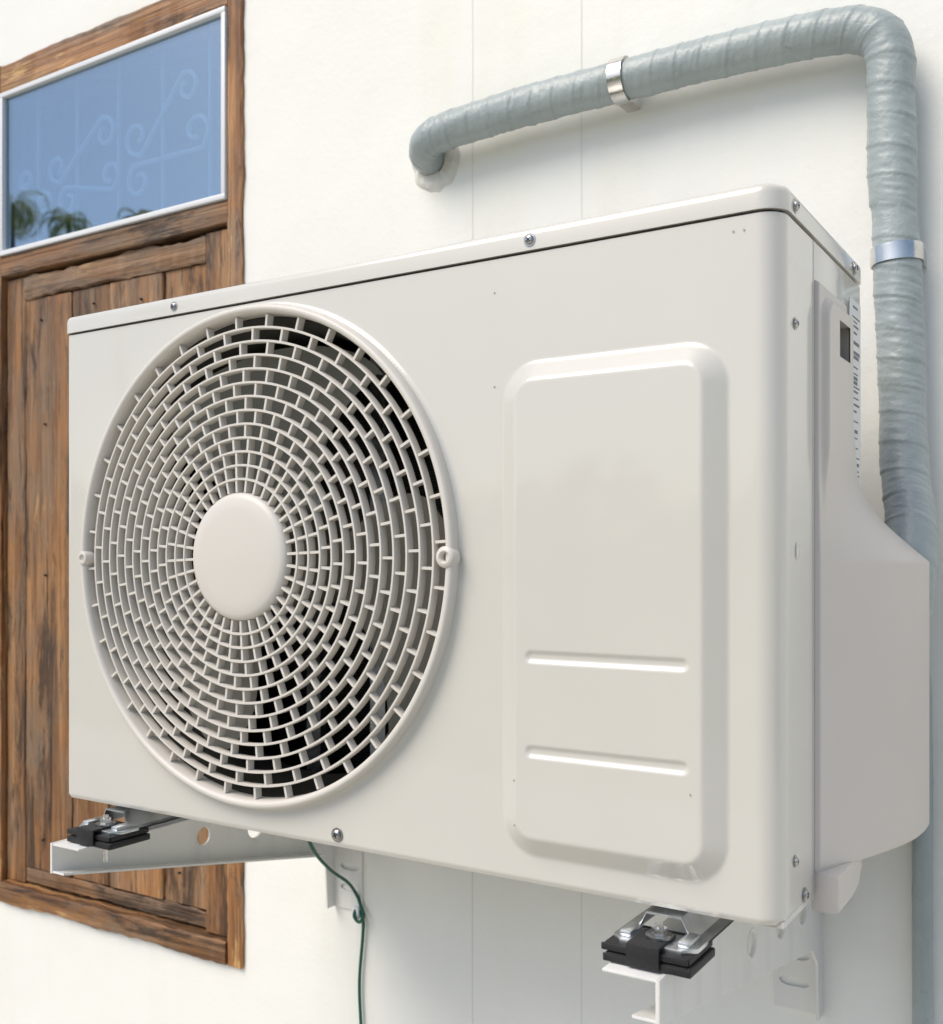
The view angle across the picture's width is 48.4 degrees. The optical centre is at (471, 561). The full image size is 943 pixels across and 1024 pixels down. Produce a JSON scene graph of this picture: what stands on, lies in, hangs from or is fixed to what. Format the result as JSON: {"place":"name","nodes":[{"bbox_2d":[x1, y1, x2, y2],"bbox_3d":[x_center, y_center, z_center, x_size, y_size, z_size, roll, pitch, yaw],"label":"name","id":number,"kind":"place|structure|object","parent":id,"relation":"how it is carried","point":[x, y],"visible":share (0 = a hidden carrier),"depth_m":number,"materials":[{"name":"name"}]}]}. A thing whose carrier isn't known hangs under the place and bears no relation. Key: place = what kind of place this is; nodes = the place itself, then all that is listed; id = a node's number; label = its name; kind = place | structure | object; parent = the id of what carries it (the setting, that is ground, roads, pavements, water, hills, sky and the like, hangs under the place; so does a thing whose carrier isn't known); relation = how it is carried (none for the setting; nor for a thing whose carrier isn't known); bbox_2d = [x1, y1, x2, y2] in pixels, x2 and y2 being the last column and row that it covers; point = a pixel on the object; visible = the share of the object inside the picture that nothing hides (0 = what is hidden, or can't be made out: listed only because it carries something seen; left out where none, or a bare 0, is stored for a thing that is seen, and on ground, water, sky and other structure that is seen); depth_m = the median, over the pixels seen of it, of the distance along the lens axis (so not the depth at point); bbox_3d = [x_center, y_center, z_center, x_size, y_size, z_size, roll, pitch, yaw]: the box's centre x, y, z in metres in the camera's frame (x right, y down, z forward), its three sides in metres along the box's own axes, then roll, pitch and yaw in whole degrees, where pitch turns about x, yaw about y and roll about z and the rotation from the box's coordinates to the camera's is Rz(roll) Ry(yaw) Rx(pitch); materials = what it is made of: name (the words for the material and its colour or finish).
{"place":"outdoors","nodes":[
{"label":"outdoors","id":0,"kind":"place"},
{"label":"ground","id":1,"kind":"structure","parent":0,"visible":0},
{"bbox_2d":[0,0,942,1023],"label":"wall","id":2,"kind":"structure","parent":1,"relation":"on","point":[344,100],"depth_m":1.38,"materials":[{"name":"paint"}]},
{"bbox_2d":[0,66,50,880],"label":"mullion","id":3,"kind":"object","parent":2,"relation":"attached to","point":[23,158],"visible":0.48,"depth_m":1.94,"materials":[{"name":"brown wood"}]},
{"bbox_2d":[1,200,227,279],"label":"transom rail","id":4,"kind":"object","parent":3,"relation":"attached to","point":[185,226],"visible":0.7,"depth_m":1.76,"materials":[{"name":"brown wood"}]},
{"bbox_2d":[0,193,227,256],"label":"white frame bottom","id":5,"kind":"object","parent":4,"relation":"on","point":[164,212],"visible":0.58,"depth_m":1.75,"materials":[{"name":"metal"}]},
{"bbox_2d":[0,98,10,250],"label":"white frame","id":6,"kind":"object","parent":5,"relation":"on","point":[5,174],"visible":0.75,"depth_m":1.93,"materials":[{"name":"metal"}]},
{"bbox_2d":[221,11,228,193],"bbox_3d":[-0.380,-0.711,1.630,0.008,0.281,0.019,0,0,32],"label":"white frame","id":7,"kind":"object","parent":5,"relation":"on","point":[224,104],"visible":0.56,"depth_m":1.62,"materials":[{"name":"metal"}]},
{"bbox_2d":[24,235,205,300],"bbox_3d":[-0.611,-0.498,1.794,0.465,0.048,0.031,0,0,32],"label":"shutter top","id":8,"kind":"object","parent":4,"relation":"attached to","point":[142,262],"visible":0.91,"depth_m":1.77,"materials":[{"name":"brown wood"}]},
{"bbox_2d":[19,25,211,241],"bbox_3d":[-0.624,-0.711,1.806,0.493,0.298,0.014,0,0,32],"label":"iron grille","id":9,"kind":"object","parent":4,"relation":"on","point":[162,158],"visible":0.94,"depth_m":1.79,"materials":[{"name":"white metal"}]},
{"bbox_2d":[0,879,227,964],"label":"sill","id":10,"kind":"structure","parent":2,"relation":"on","point":[200,942],"depth_m":1.76,"materials":[{"name":"brown wood"}]},
{"bbox_2d":[7,278,27,881],"bbox_3d":[-0.829,0.033,1.934,0.055,1.102,0.027,0,0,32],"label":"shutter stile","id":11,"kind":"object","parent":10,"relation":"on","point":[17,557],"visible":0.66,"depth_m":1.92,"materials":[{"name":"brown wood"}]},
{"bbox_2d":[27,866,205,927],"bbox_3d":[-0.609,0.569,1.797,0.465,0.032,0.024,0,0,32],"label":"shutter bottom","id":12,"kind":"object","parent":10,"relation":"on","point":[181,912],"visible":0.79,"depth_m":1.77,"materials":[{"name":"brown wood"}]},
{"bbox_2d":[26,292,73,875],"bbox_3d":[-0.752,0.040,1.884,0.130,1.027,0.025,0,0,32],"label":"plank","id":13,"kind":"object","parent":12,"relation":"on","point":[49,808],"visible":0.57,"depth_m":1.88,"materials":[{"name":"brown wood"}]},
{"bbox_2d":[73,284,109,884],"bbox_3d":[-0.655,0.040,1.824,0.099,1.027,0.023,0,0,32],"label":"plank","id":14,"kind":"object","parent":12,"relation":"on","point":[98,296],"visible":0.05,"depth_m":1.81,"materials":[{"name":"brown wood"}]},
{"bbox_2d":[110,273,166,898],"bbox_3d":[-0.556,0.040,1.761,0.136,1.027,0.024,0,0,32],"label":"plank","id":15,"kind":"object","parent":12,"relation":"on","point":[127,293],"visible":0.04,"depth_m":1.75,"materials":[{"name":"brown wood"}]},
{"bbox_2d":[165,264,206,908],"bbox_3d":[-0.455,0.040,1.699,0.102,1.027,0.022,0,0,32],"label":"plank","id":16,"kind":"object","parent":12,"relation":"on","point":[187,886],"visible":0.09,"depth_m":1.69,"materials":[{"name":"brown wood"}]},
{"bbox_2d":[206,229,227,936],"bbox_3d":[-0.391,0.033,1.656,0.055,1.102,0.031,0,0,32],"label":"shutter stile","id":17,"kind":"object","parent":10,"relation":"on","point":[216,874],"visible":0.15,"depth_m":1.64,"materials":[{"name":"brown wood"}]},
{"bbox_2d":[39,298,180,873],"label":"nail heads","id":18,"kind":"object","parent":17,"relation":"attached to","point":[93,303],"visible":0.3,"depth_m":1.87,"materials":[{"name":"metal"}]},
{"bbox_2d":[1,0,227,113],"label":"head","id":19,"kind":"object","parent":2,"relation":"attached to","point":[181,51],"visible":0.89,"depth_m":1.81},
{"bbox_2d":[0,6,227,100],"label":"white frame top","id":20,"kind":"object","parent":19,"relation":"attached to","point":[147,42],"visible":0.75,"depth_m":1.76,"materials":[{"name":"metal"}]},
{"bbox_2d":[60,54,220,235],"bbox_3d":[-0.553,-0.711,1.887,0.575,0.498,0.010,0,0,32],"label":"window pane","id":21,"kind":"object","parent":2,"relation":"attached to","point":[186,178],"visible":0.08,"depth_m":1.91,"materials":[{"name":"blue glass"}]},
{"bbox_2d":[50,818,362,909],"bbox_3d":[-0.302,0.398,1.301,0.053,0.196,0.470,0,0,32],"label":"wall bracket","id":22,"kind":"object","parent":2,"relation":"attached to","point":[172,844],"depth_m":1.29,"materials":[{"name":"white metal"}]},
{"bbox_2d":[67,184,928,989],"bbox_3d":[-0.025,0.022,1.063,0.858,0.596,0.342,0,0,32],"label":"air conditioner outdoor unit","id":23,"kind":"object","parent":22,"relation":"on","point":[579,556],"visible":1,"depth_m":0.88,"materials":[{"name":"paint"}]},
{"bbox_2d":[227,0,244,968],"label":"jamb","id":24,"kind":"object","parent":2,"relation":"attached to","point":[235,277],"visible":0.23,"depth_m":1.61,"materials":[{"name":"brown wood"}]},
{"bbox_2d":[308,841,365,1023],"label":"green cable","id":25,"kind":"object","parent":2,"relation":"attached to","point":[358,912],"visible":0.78,"depth_m":1.48,"materials":[{"name":"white plastic"}]},
{"bbox_2d":[472,0,472,1023],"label":"joint bead","id":26,"kind":"object","parent":2,"relation":"attached to","point":[472,239],"depth_m":1.39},
{"bbox_2d":[581,0,581,1023],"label":"joint bead","id":27,"kind":"object","parent":2,"relation":"attached to","point":[581,218],"depth_m":1.30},
{"bbox_2d":[409,4,938,615],"bbox_3d":[0.181,-0.270,1.220,0.689,0.645,0.128,0,0,35],"label":"insulated pipe","id":28,"kind":"object","parent":2,"relation":"attached to","point":[879,40],"visible":0.95,"depth_m":1.07,"materials":[{"name":"plastic"}]},
{"bbox_2d":[602,900,822,1023],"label":"wall bracket","id":29,"kind":"object","parent":2,"relation":"attached to","point":[733,963],"depth_m":0.92,"materials":[{"name":"white metal"}]},
{"bbox_2d":[911,665,933,1023],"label":"drain pipe","id":30,"kind":"object","parent":2,"relation":"attached to","point":[922,936],"visible":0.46,"depth_m":1.07,"materials":[{"name":"grey plastic"}]}
]}

